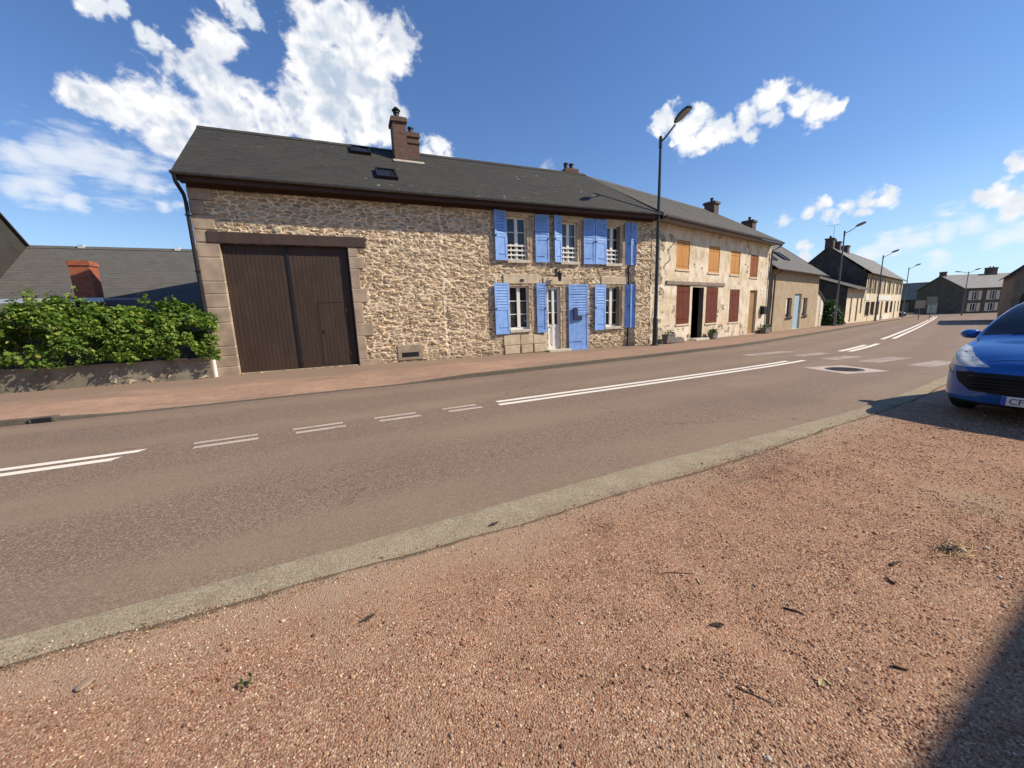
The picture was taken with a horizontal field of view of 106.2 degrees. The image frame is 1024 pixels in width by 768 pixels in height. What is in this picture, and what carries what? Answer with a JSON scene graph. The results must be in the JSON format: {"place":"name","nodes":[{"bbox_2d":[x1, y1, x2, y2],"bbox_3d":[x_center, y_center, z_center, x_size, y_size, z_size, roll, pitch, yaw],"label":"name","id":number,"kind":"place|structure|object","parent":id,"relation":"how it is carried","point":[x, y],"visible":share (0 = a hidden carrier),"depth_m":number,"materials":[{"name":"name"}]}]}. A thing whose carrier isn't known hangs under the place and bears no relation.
{"place":"outdoors","nodes":[
{"label":"outdoors","id":0,"kind":"place"},
{"bbox_2d":[0,298,148,367],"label":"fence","id":1,"kind":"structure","parent":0,"point":[72,360],"depth_m":11.50,"materials":[{"name":"grey wood"}]},
{"bbox_2d":[0,313,923,419],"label":"pavement","id":2,"kind":"structure","parent":0,"point":[118,398],"depth_m":9.60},
{"bbox_2d":[661,330,675,343],"bbox_3d":[6.819,-2.062,16.764,0.676,0.585,0.314,-10,13,-37],"label":"flower trough","id":3,"kind":"object","parent":2,"relation":"on","point":[667,338],"visible":1,"depth_m":16.64,"materials":[{"name":"concrete"}]},
{"bbox_2d":[650,105,691,345],"bbox_3d":[6.066,-5.651,14.819,0.350,8.543,1.493,-7,11,-25],"label":"street lamp","id":4,"kind":"object","parent":2,"relation":"on","point":[683,113],"visible":0.96,"depth_m":15.25,"materials":[{"name":"metal"}]},
{"bbox_2d":[673,337,683,342],"bbox_3d":[7.427,-1.992,17.329,0.840,0.240,0.260,-10,13,-37],"label":"stone block","id":5,"kind":"object","parent":2,"relation":"on","point":[679,339],"depth_m":17.20,"materials":[{"name":"stone"}]},
{"bbox_2d":[707,329,718,338],"bbox_3d":[10.094,-2.540,19.347,0.524,0.519,0.386,-10,13,-37],"label":"flower trough","id":6,"kind":"object","parent":2,"relation":"on","point":[713,334],"visible":0.99,"depth_m":19.26,"materials":[{"name":"stone"}]},
{"bbox_2d":[760,324,770,333],"bbox_3d":[15.443,-3.369,23.433,0.832,0.553,0.417,-10,13,-37],"label":"flower trough","id":7,"kind":"object","parent":2,"relation":"on","point":[764,329],"visible":0.99,"depth_m":23.27,"materials":[{"name":"concrete"}]},
{"bbox_2d":[821,298,845,325],"bbox_3d":[28.354,-6.439,34.443,3.072,2.443,2.239,-6,11,-22],"label":"bush","id":8,"kind":"object","parent":2,"relation":"on","point":[828,312],"visible":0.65,"depth_m":33.87,"materials":[{"name":"green plant"}]},
{"bbox_2d":[832,221,866,325],"bbox_3d":[27.973,-8.955,31.959,0.350,8.363,1.493,-10,13,-39],"label":"street lamp","id":9,"kind":"object","parent":2,"relation":"on","point":[837,296],"visible":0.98,"depth_m":32.35,"materials":[{"name":"metal"}]},
{"bbox_2d":[874,249,899,320],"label":"street lamp","id":10,"kind":"object","parent":2,"relation":"on","point":[875,316],"visible":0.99,"depth_m":45.51,"materials":[{"name":"metal"}]},
{"bbox_2d":[901,263,920,317],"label":"street lamp","id":11,"kind":"object","parent":2,"relation":"on","point":[905,291],"visible":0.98,"depth_m":62.81,"materials":[{"name":"metal"}]},
{"bbox_2d":[0,313,989,639],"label":"road","id":12,"kind":"structure","parent":0,"point":[170,509],"depth_m":4.42,"materials":[{"name":"asphalt"}]},
{"bbox_2d":[0,456,122,476],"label":"line","id":13,"kind":"object","parent":12,"relation":"on","point":[52,467],"visible":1,"depth_m":4.31,"materials":[{"name":"paint"}]},
{"bbox_2d":[0,449,144,470],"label":"line","id":14,"kind":"object","parent":12,"relation":"on","point":[60,461],"visible":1,"depth_m":4.52,"materials":[{"name":"paint"}]},
{"bbox_2d":[193,437,258,448],"bbox_3d":[-3.693,0.761,4.982,0.691,0.001,0.110,-7,11,-25],"label":"dash","id":15,"kind":"object","parent":12,"relation":"on","point":[208,445],"visible":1,"depth_m":4.97,"materials":[{"name":"paint"}]},
{"bbox_2d":[194,434,257,443],"bbox_3d":[-3.825,0.734,5.160,0.711,0.001,0.095,-7,11,-25],"label":"dash","id":16,"kind":"object","parent":12,"relation":"on","point":[225,438],"visible":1,"depth_m":5.16,"materials":[{"name":"paint"}]},
{"bbox_2d":[293,422,342,429],"bbox_3d":[-2.832,0.614,5.631,0.661,0.001,0.095,-7,11,-25],"label":"dash","id":17,"kind":"object","parent":12,"relation":"on","point":[317,426],"visible":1,"depth_m":5.62,"materials":[{"name":"paint"}]},
{"bbox_2d":[296,425,345,433],"bbox_3d":[-2.699,0.641,5.453,0.641,0.001,0.110,-7,11,-25],"label":"dash","id":18,"kind":"object","parent":12,"relation":"on","point":[320,429],"visible":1,"depth_m":5.45,"materials":[{"name":"paint"}]},
{"bbox_2d":[374,412,415,418],"bbox_3d":[-1.847,0.498,6.099,0.651,0.004,0.095,-7,11,-25],"label":"dash","id":19,"kind":"object","parent":12,"relation":"on","point":[394,415],"visible":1,"depth_m":6.09,"materials":[{"name":"paint"}]},
{"bbox_2d":[379,415,420,421],"bbox_3d":[-1.714,0.525,5.921,0.631,0.004,0.110,-7,11,-25],"label":"dash","id":20,"kind":"object","parent":12,"relation":"on","point":[399,418],"visible":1,"depth_m":5.91,"materials":[{"name":"paint"}]},
{"bbox_2d":[442,404,475,409],"bbox_3d":[-0.899,0.389,6.552,0.601,0.004,0.095,-7,11,-25],"label":"dash","id":21,"kind":"object","parent":12,"relation":"on","point":[458,406],"visible":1,"depth_m":6.56,"materials":[{"name":"paint"}]},
{"bbox_2d":[0,313,924,421],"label":"kerb","id":22,"kind":"structure","parent":12,"relation":"on","point":[374,386],"depth_m":8.45,"materials":[{"name":"concrete"}]},
{"bbox_2d":[28,415,60,423],"bbox_3d":[-7.916,0.598,6.520,0.320,0.088,0.174,-6,11,-23],"label":"kerb drain","id":23,"kind":"object","parent":22,"relation":"on","point":[42,419],"visible":0.93,"depth_m":6.46,"materials":[{"name":"black metal"}]},
{"bbox_2d":[0,313,925,426],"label":"kerb face","id":24,"kind":"object","parent":12,"relation":"on","point":[11,423],"visible":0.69,"depth_m":10.71},
{"bbox_2d":[449,406,482,411],"bbox_3d":[-0.766,0.416,6.374,0.581,0.004,0.110,-7,11,-25],"label":"dash","id":25,"kind":"object","parent":12,"relation":"on","point":[465,409],"visible":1,"depth_m":6.36,"materials":[{"name":"paint"}]},
{"bbox_2d":[0,322,975,665],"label":"gutter","id":26,"kind":"object","parent":12,"relation":"on","point":[390,546],"visible":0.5,"depth_m":2.62,"materials":[{"name":"concrete"}]},
{"bbox_2d":[496,361,787,401],"bbox_3d":[3.803,-0.164,8.869,9.142,0.055,0.209,-7,11,-27],"label":"line","id":27,"kind":"object","parent":12,"relation":"on","point":[632,383],"visible":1,"depth_m":8.14,"materials":[{"name":"paint"}]},
{"bbox_2d":[499,360,805,404],"bbox_3d":[4.086,-0.154,8.765,9.678,0.058,0.237,-7,11,-27],"label":"line","id":28,"kind":"object","parent":12,"relation":"on","point":[642,384],"visible":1,"depth_m":7.98,"materials":[{"name":"paint"}]},
{"bbox_2d":[744,351,792,355],"bbox_3d":[8.730,-1.044,13.072,2.404,0.040,0.460,-7,11,-26],"label":"crossing stripe","id":29,"kind":"object","parent":12,"relation":"on","point":[765,353],"visible":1,"depth_m":13.03,"materials":[{"name":"paint"}]},
{"bbox_2d":[789,352,831,356],"bbox_3d":[9.697,-0.960,12.467,1.703,0.029,0.460,-7,11,-26],"label":"crossing stripe","id":30,"kind":"object","parent":12,"relation":"on","point":[811,354],"visible":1,"depth_m":12.45,"materials":[{"name":"paint"}]},
{"bbox_2d":[819,355,861,359],"bbox_3d":[9.763,-0.783,11.433,1.603,0.027,0.460,-7,11,-26],"label":"crossing stripe","id":31,"kind":"object","parent":12,"relation":"on","point":[838,357],"visible":1,"depth_m":11.43,"materials":[{"name":"paint"}]},
{"bbox_2d":[803,365,885,373],"bbox_3d":[7.955,-0.355,9.210,1.120,0.012,1.120,-3,10,-7],"label":"manhole cover","id":32,"kind":"object","parent":12,"relation":"on","point":[843,369],"visible":1,"depth_m":9.13,"materials":[{"name":"paint"}]},
{"bbox_2d":[839,345,865,350],"bbox_3d":[12.797,-1.354,14.394,3.719,0.061,0.187,-10,13,-37],"label":"line","id":33,"kind":"object","parent":12,"relation":"on","point":[852,348],"visible":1,"depth_m":14.17,"materials":[{"name":"paint"}]},
{"bbox_2d":[850,344,877,350],"bbox_3d":[13.391,-1.396,14.559,4.674,0.076,0.198,-10,13,-37],"label":"line","id":34,"kind":"object","parent":12,"relation":"on","point":[864,347],"visible":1,"depth_m":14.40,"materials":[{"name":"paint"}]},
{"bbox_2d":[859,357,908,362],"bbox_3d":[10.456,-0.683,10.771,2.054,0.035,0.460,-7,11,-26],"label":"crossing stripe","id":35,"kind":"object","parent":12,"relation":"on","point":[885,359],"visible":1,"depth_m":10.75,"materials":[{"name":"paint"}]},
{"bbox_2d":[882,316,934,338],"bbox_3d":[46.315,-7.053,43.236,76.470,1.130,0.334,-11,13,-40],"label":"line","id":36,"kind":"object","parent":12,"relation":"on","point":[904,330],"visible":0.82,"depth_m":24.62,"materials":[{"name":"paint"}]},
{"bbox_2d":[891,316,936,338],"bbox_3d":[46.803,-7.064,43.234,75.743,1.119,0.328,-11,13,-40],"label":"line","id":37,"kind":"object","parent":12,"relation":"on","point":[911,330],"visible":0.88,"depth_m":24.42,"materials":[{"name":"paint"}]},
{"bbox_2d":[907,360,950,366],"bbox_3d":[10.743,-0.520,9.790,1.903,0.032,0.460,-7,11,-26],"label":"crossing stripe","id":38,"kind":"object","parent":12,"relation":"on","point":[932,363],"visible":0.86,"depth_m":9.75,"materials":[{"name":"paint"}]},
{"bbox_2d":[955,268,980,315],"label":"street lamp","id":39,"kind":"object","parent":12,"relation":"on","point":[965,290],"visible":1,"depth_m":67.30,"materials":[{"name":"metal"}]},
{"bbox_2d":[0,384,1023,767],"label":"gravel verge","id":40,"kind":"structure","parent":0,"point":[318,650],"depth_m":1.75,"materials":[{"name":"gravel"}]},
{"bbox_2d":[74,676,94,691],"bbox_3d":[-1.819,1.276,1.637,0.049,0.021,0.067,-2,10,1],"label":"dry leaf","id":41,"kind":"object","parent":40,"relation":"on","point":[84,683],"visible":1,"depth_m":1.63,"materials":[{"name":"brown plant"}]},
{"bbox_2d":[0,542,466,676],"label":"dry litter","id":42,"kind":"object","parent":40,"relation":"on","point":[153,627],"visible":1,"depth_m":1.90,"materials":[{"name":"brown plant"}]},
{"bbox_2d":[237,672,252,691],"bbox_3d":[-1.109,1.242,1.600,0.063,0.043,0.053,7,14,43],"label":"weed","id":43,"kind":"object","parent":40,"relation":"on","point":[241,682],"visible":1,"depth_m":1.60,"materials":[{"name":"green plant"}]},
{"bbox_2d":[361,614,374,620],"bbox_3d":[-0.724,1.180,1.938,0.075,0.009,0.033,-11,14,-42],"label":"dry leaf","id":44,"kind":"object","parent":40,"relation":"on","point":[368,617],"visible":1,"depth_m":1.94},
{"bbox_2d":[43,431,1018,767],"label":"leaf litter","id":45,"kind":"object","parent":40,"relation":"on","point":[507,593],"visible":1,"depth_m":2.26,"materials":[{"name":"plant"}]},
{"bbox_2d":[736,686,771,702],"bbox_3d":[0.945,1.209,1.504,0.120,0.006,0.024,4,12,32],"label":"twig","id":46,"kind":"object","parent":40,"relation":"on","point":[752,694],"visible":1,"depth_m":1.50,"materials":[{"name":"wood"}]},
{"bbox_2d":[818,678,824,685],"bbox_3d":[1.236,1.192,1.538,0.022,0.006,0.047,4,12,32],"label":"dry leaf","id":47,"kind":"object","parent":40,"relation":"on","point":[820,682],"visible":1,"depth_m":1.54,"materials":[{"name":"plant"}]},
{"bbox_2d":[694,399,1023,596],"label":"loose gravel","id":48,"kind":"structure","parent":40,"relation":"on","point":[943,471],"depth_m":3.69,"materials":[{"name":"gravel"}]},
{"bbox_2d":[892,664,908,670],"bbox_3d":[1.604,1.172,1.587,0.051,0.012,0.011,3,11,27],"label":"twig","id":49,"kind":"object","parent":40,"relation":"on","point":[896,666],"visible":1,"depth_m":1.59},
{"bbox_2d":[924,530,977,561],"bbox_3d":[2.686,0.996,2.350,0.491,0.032,0.218,-11,13,-40],"label":"dry straw","id":50,"kind":"object","parent":40,"relation":"on","point":[952,549],"visible":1,"depth_m":2.34,"materials":[{"name":"plant"}]},
{"bbox_2d":[946,302,1023,409],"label":"parked car","id":51,"kind":"object","parent":40,"relation":"on","point":[986,367],"visible":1,"depth_m":4.96,"materials":[{"name":"blue metal"}]},
{"bbox_2d":[0,0,1023,282],"label":"sky","id":52,"kind":"structure","parent":0,"point":[903,118],"materials":[{"name":"blue"}]},
{"bbox_2d":[974,312,997,331],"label":"side street","id":53,"kind":"structure","parent":0,"point":[983,322],"depth_m":42.76,"materials":[{"name":"asphalt"}]},
{"bbox_3d":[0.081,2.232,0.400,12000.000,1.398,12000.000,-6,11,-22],"label":"ground","id":54,"kind":"structure","parent":0,"visible":0},
{"bbox_2d":[0,212,29,277],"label":"steep roofed house","id":55,"kind":"structure","parent":54,"relation":"on","point":[14,244],"depth_m":14.11,"materials":[{"name":"stone"}]},
{"bbox_2d":[0,244,209,369],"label":"slate roofed house","id":56,"kind":"structure","parent":54,"relation":"on","point":[157,274],"depth_m":14.71,"materials":[{"name":"stone"}]},
{"bbox_2d":[0,357,214,393],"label":"garden wall","id":57,"kind":"structure","parent":54,"relation":"on","point":[64,377],"depth_m":9.56,"materials":[{"name":"concrete"}]},
{"bbox_2d":[0,285,221,371],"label":"hedge","id":58,"kind":"object","parent":57,"relation":"on","point":[62,339],"visible":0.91,"depth_m":9.40,"materials":[{"name":"green plant"}]},
{"bbox_2d":[169,107,662,376],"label":"stone house","id":59,"kind":"structure","parent":54,"relation":"on","point":[312,254],"depth_m":12.22,"materials":[{"name":"stone"}]},
{"bbox_2d":[221,244,302,371],"bbox_3d":[-7.066,-2.128,10.987,1.563,3.495,0.070,-6,11,-22],"label":"barn door","id":60,"kind":"structure","parent":59,"relation":"in","point":[259,280],"depth_m":10.96,"materials":[{"name":"brown wood"}]},
{"bbox_2d":[287,246,357,367],"bbox_3d":[-5.647,-2.285,11.575,1.525,3.495,0.067,-6,11,-22],"label":"barn door","id":61,"kind":"structure","parent":59,"relation":"in","point":[319,275],"depth_m":11.55,"materials":[{"name":"brown wood"}]},
{"bbox_2d":[350,144,370,155],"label":"roof window","id":62,"kind":"structure","parent":59,"relation":"in","point":[355,149],"depth_m":12.90,"materials":[{"name":"glass"}]},
{"bbox_2d":[374,167,397,180],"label":"roof window","id":63,"kind":"structure","parent":59,"relation":"in","point":[381,173],"depth_m":11.86,"materials":[{"name":"glass"}]},
{"bbox_2d":[506,214,529,262],"bbox_3d":[0.171,-5.094,13.557,0.910,1.630,0.280,-6,11,-22],"label":"window","id":64,"kind":"structure","parent":59,"relation":"in","point":[526,232],"depth_m":13.63,"materials":[{"name":"wood"}]},
{"bbox_2d":[509,284,531,332],"bbox_3d":[0.251,-2.754,14.015,0.910,1.720,0.355,-6,11,-22],"label":"window","id":65,"kind":"structure","parent":59,"relation":"in","point":[520,307],"depth_m":14.10,"materials":[{"name":"wood"}]},
{"bbox_2d":[546,285,571,351],"bbox_3d":[1.717,-2.428,14.594,0.960,2.590,0.500,-6,11,-22],"label":"front door","id":66,"kind":"structure","parent":59,"relation":"in","point":[554,330],"depth_m":14.67,"materials":[{"name":"wood"}]},
{"bbox_2d":[559,220,579,264],"bbox_3d":[2.101,-5.275,14.406,0.860,1.590,0.365,-6,11,-22],"label":"window","id":67,"kind":"structure","parent":59,"relation":"in","point":[568,236],"depth_m":14.47,"materials":[{"name":"wood"}]},
{"bbox_2d":[605,285,620,328],"bbox_3d":[4.025,-3.108,15.539,0.840,1.750,0.270,-6,11,-22],"label":"window","id":68,"kind":"structure","parent":59,"relation":"in","point":[610,326],"depth_m":15.61,"materials":[{"name":"wood"}]},
{"bbox_2d":[604,224,621,266],"bbox_3d":[3.948,-5.436,15.130,0.820,1.580,0.280,-6,11,-22],"label":"window","id":69,"kind":"structure","parent":59,"relation":"in","point":[611,227],"depth_m":15.18,"materials":[{"name":"wood"}]},
{"bbox_2d":[589,176,784,343],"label":"rendered house","id":70,"kind":"structure","parent":54,"relation":"on","point":[715,268],"depth_m":19.27,"materials":[{"name":"paint"}]},
{"bbox_2d":[675,285,689,325],"bbox_3d":[7.887,-3.667,17.909,1.280,1.880,0.250,-10,13,-37],"label":"window","id":71,"kind":"structure","parent":70,"relation":"in","point":[683,291],"depth_m":17.87,"materials":[{"name":"beige paint"}]},
{"bbox_2d":[675,239,690,271],"bbox_3d":[7.679,-5.819,17.421,1.250,1.380,0.250,-10,13,-37],"label":"window","id":72,"kind":"structure","parent":70,"relation":"in","point":[683,247],"depth_m":17.40,"materials":[{"name":"beige paint"}]},
{"bbox_2d":[689,287,708,340],"bbox_3d":[8.689,-3.462,19.185,1.720,2.670,1.800,-10,13,-37],"label":"doorway","id":73,"kind":"structure","parent":70,"relation":"in","point":[701,289],"depth_m":19.14,"materials":[{"name":"concrete"}]},
{"bbox_2d":[704,287,717,324],"bbox_3d":[10.100,-4.001,19.611,1.340,1.900,0.250,-10,13,-37],"label":"window","id":74,"kind":"structure","parent":70,"relation":"in","point":[712,292],"depth_m":19.58,"materials":[{"name":"beige paint"}]},
{"bbox_2d":[707,246,719,274],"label":"window","id":75,"kind":"structure","parent":70,"relation":"in","point":[714,252],"depth_m":19.21,"materials":[{"name":"beige paint"}]},
{"bbox_2d":[728,289,739,323],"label":"window","id":76,"kind":"structure","parent":70,"relation":"in","point":[734,293],"depth_m":21.16,"materials":[{"name":"red paint"}]},
{"bbox_2d":[729,251,740,276],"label":"window","id":77,"kind":"structure","parent":70,"relation":"in","point":[735,256],"depth_m":20.68,"materials":[{"name":"beige paint"}]},
{"bbox_2d":[747,290,757,333],"bbox_3d":[14.125,-4.251,22.806,1.150,2.620,0.215,-10,13,-37],"label":"door","id":78,"kind":"structure","parent":70,"relation":"in","point":[753,293],"depth_m":22.95,"materials":[{"name":"beige paint"}]},
{"bbox_2d":[749,255,758,278],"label":"window","id":79,"kind":"structure","parent":70,"relation":"in","point":[754,258],"depth_m":22.18,"materials":[{"name":"beige paint"}]},
{"bbox_2d":[741,217,829,331],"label":"tan cottage","id":80,"kind":"structure","parent":54,"relation":"on","point":[794,288],"depth_m":27.48,"materials":[{"name":"paint"}]},
{"bbox_2d":[773,251,790,260],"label":"roof window","id":81,"kind":"structure","parent":80,"relation":"in","point":[780,255],"depth_m":27.71,"materials":[{"name":"glass"}]},
{"bbox_2d":[785,297,792,319],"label":"window","id":82,"kind":"structure","parent":80,"relation":"in","point":[788,308],"depth_m":27.17,"materials":[{"name":"beige paint"}]},
{"bbox_2d":[792,293,801,328],"bbox_3d":[20.728,-5.318,28.165,1.800,2.600,0.215,-10,13,-39],"label":"door","id":83,"kind":"structure","parent":80,"relation":"in","point":[797,301],"depth_m":28.43,"materials":[{"name":"blue paint"}]},
{"bbox_2d":[801,298,807,317],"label":"window","id":84,"kind":"structure","parent":80,"relation":"in","point":[804,307],"depth_m":29.59,"materials":[{"name":"beige paint"}]},
{"bbox_2d":[815,289,825,325],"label":"outbuilding","id":85,"kind":"structure","parent":54,"relation":"on","point":[819,309],"depth_m":32.90,"materials":[{"name":"beige paint"}]},
{"bbox_2d":[819,276,873,322],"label":"cream house","id":86,"kind":"structure","parent":54,"relation":"on","point":[851,299],"depth_m":39.61,"materials":[{"name":"stone"}]},
{"bbox_2d":[848,298,852,321],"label":"door","id":87,"kind":"structure","parent":86,"relation":"in","point":[851,298],"depth_m":40.21,"materials":[{"name":"beige paint"}]},
{"bbox_2d":[854,298,858,320],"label":"door","id":88,"kind":"structure","parent":86,"relation":"in","point":[857,298],"depth_m":42.21,"materials":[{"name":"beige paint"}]},
{"bbox_2d":[808,224,905,320],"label":"tall cream house","id":89,"kind":"structure","parent":54,"relation":"on","point":[860,271],"depth_m":47.15,"materials":[{"name":"paint"}]},
{"bbox_2d":[836,266,844,276],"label":"gable window","id":90,"kind":"structure","parent":89,"relation":"in","point":[838,268],"depth_m":45.57,"materials":[{"name":"grey wood"}]},
{"bbox_2d":[848,265,856,275],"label":"gable window","id":91,"kind":"structure","parent":89,"relation":"in","point":[852,268],"depth_m":44.74,"materials":[{"name":"grey wood"}]},
{"bbox_2d":[864,302,869,316],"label":"window","id":92,"kind":"structure","parent":89,"relation":"in","point":[866,312],"depth_m":46.63,"materials":[{"name":"brown wood"}]},
{"bbox_2d":[867,277,872,292],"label":"window","id":93,"kind":"structure","parent":89,"relation":"in","point":[870,282],"depth_m":45.54,"materials":[{"name":"beige paint"}]},
{"bbox_2d":[869,302,874,315],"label":"window","id":94,"kind":"structure","parent":89,"relation":"in","point":[872,303],"depth_m":48.78,"materials":[{"name":"brown wood"}]},
{"bbox_2d":[872,278,877,292],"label":"window","id":95,"kind":"structure","parent":89,"relation":"in","point":[875,281],"depth_m":47.68,"materials":[{"name":"beige paint"}]},
{"bbox_2d":[882,280,886,293],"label":"window","id":96,"kind":"structure","parent":89,"relation":"in","point":[884,285],"depth_m":52.41,"materials":[{"name":"beige paint"}]},
{"bbox_2d":[884,301,888,313],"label":"window","id":97,"kind":"structure","parent":89,"relation":"in","point":[887,302],"depth_m":56.30,"materials":[{"name":"brown wood"}]},
{"bbox_2d":[887,281,891,293],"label":"window","id":98,"kind":"structure","parent":89,"relation":"in","point":[889,283],"depth_m":55.16,"materials":[{"name":"beige paint"}]},
{"bbox_2d":[899,282,928,312],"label":"teal roofed house","id":99,"kind":"structure","parent":54,"relation":"on","point":[910,300],"depth_m":97.15,"materials":[{"name":"stone"}]},
{"bbox_2d":[901,303,908,311],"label":"door","id":100,"kind":"structure","parent":99,"relation":"in","point":[906,305],"depth_m":97.14,"materials":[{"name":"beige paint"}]},
{"bbox_2d":[915,300,925,318],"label":"road sign","id":101,"kind":"object","parent":54,"relation":"on","point":[920,304],"visible":0.91,"depth_m":50.87,"materials":[{"name":"metal"}]},
{"bbox_2d":[926,296,937,319],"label":"road sign","id":102,"kind":"object","parent":54,"relation":"on","point":[931,301],"visible":0.88,"depth_m":50.28,"materials":[{"name":"metal"}]},
{"bbox_2d":[914,266,1009,313],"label":"house","id":103,"kind":"structure","parent":54,"relation":"on","point":[983,293],"depth_m":77.28,"materials":[{"name":"paint"}]},
{"bbox_2d":[927,303,937,312],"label":"gable door","id":104,"kind":"structure","parent":103,"relation":"in","point":[934,307],"depth_m":81.40,"materials":[{"name":"beige paint"}]},
{"bbox_2d":[966,303,979,311],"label":"window","id":105,"kind":"structure","parent":103,"relation":"in","point":[970,306],"depth_m":75.90,"materials":[{"name":"beige paint"}]},
{"bbox_2d":[968,291,981,299],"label":"window","id":106,"kind":"structure","parent":103,"relation":"in","point":[973,295],"depth_m":75.52,"materials":[{"name":"beige paint"}]},
{"bbox_2d":[984,302,997,310],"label":"window","id":107,"kind":"structure","parent":103,"relation":"in","point":[989,306],"depth_m":75.72,"materials":[{"name":"beige paint"}]},
{"bbox_2d":[986,290,999,299],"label":"window","id":108,"kind":"structure","parent":103,"relation":"in","point":[991,294],"depth_m":75.32,"materials":[{"name":"beige paint"}]},
{"bbox_2d":[996,265,1023,318],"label":"brown gable house","id":109,"kind":"structure","parent":54,"relation":"on","point":[1012,294],"depth_m":35.16,"materials":[{"name":"paint"}]},
{"bbox_2d":[1019,293,1023,303],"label":"barn door","id":110,"kind":"structure","parent":109,"relation":"in","point":[1021,300],"depth_m":34.90,"materials":[{"name":"brown wood"}]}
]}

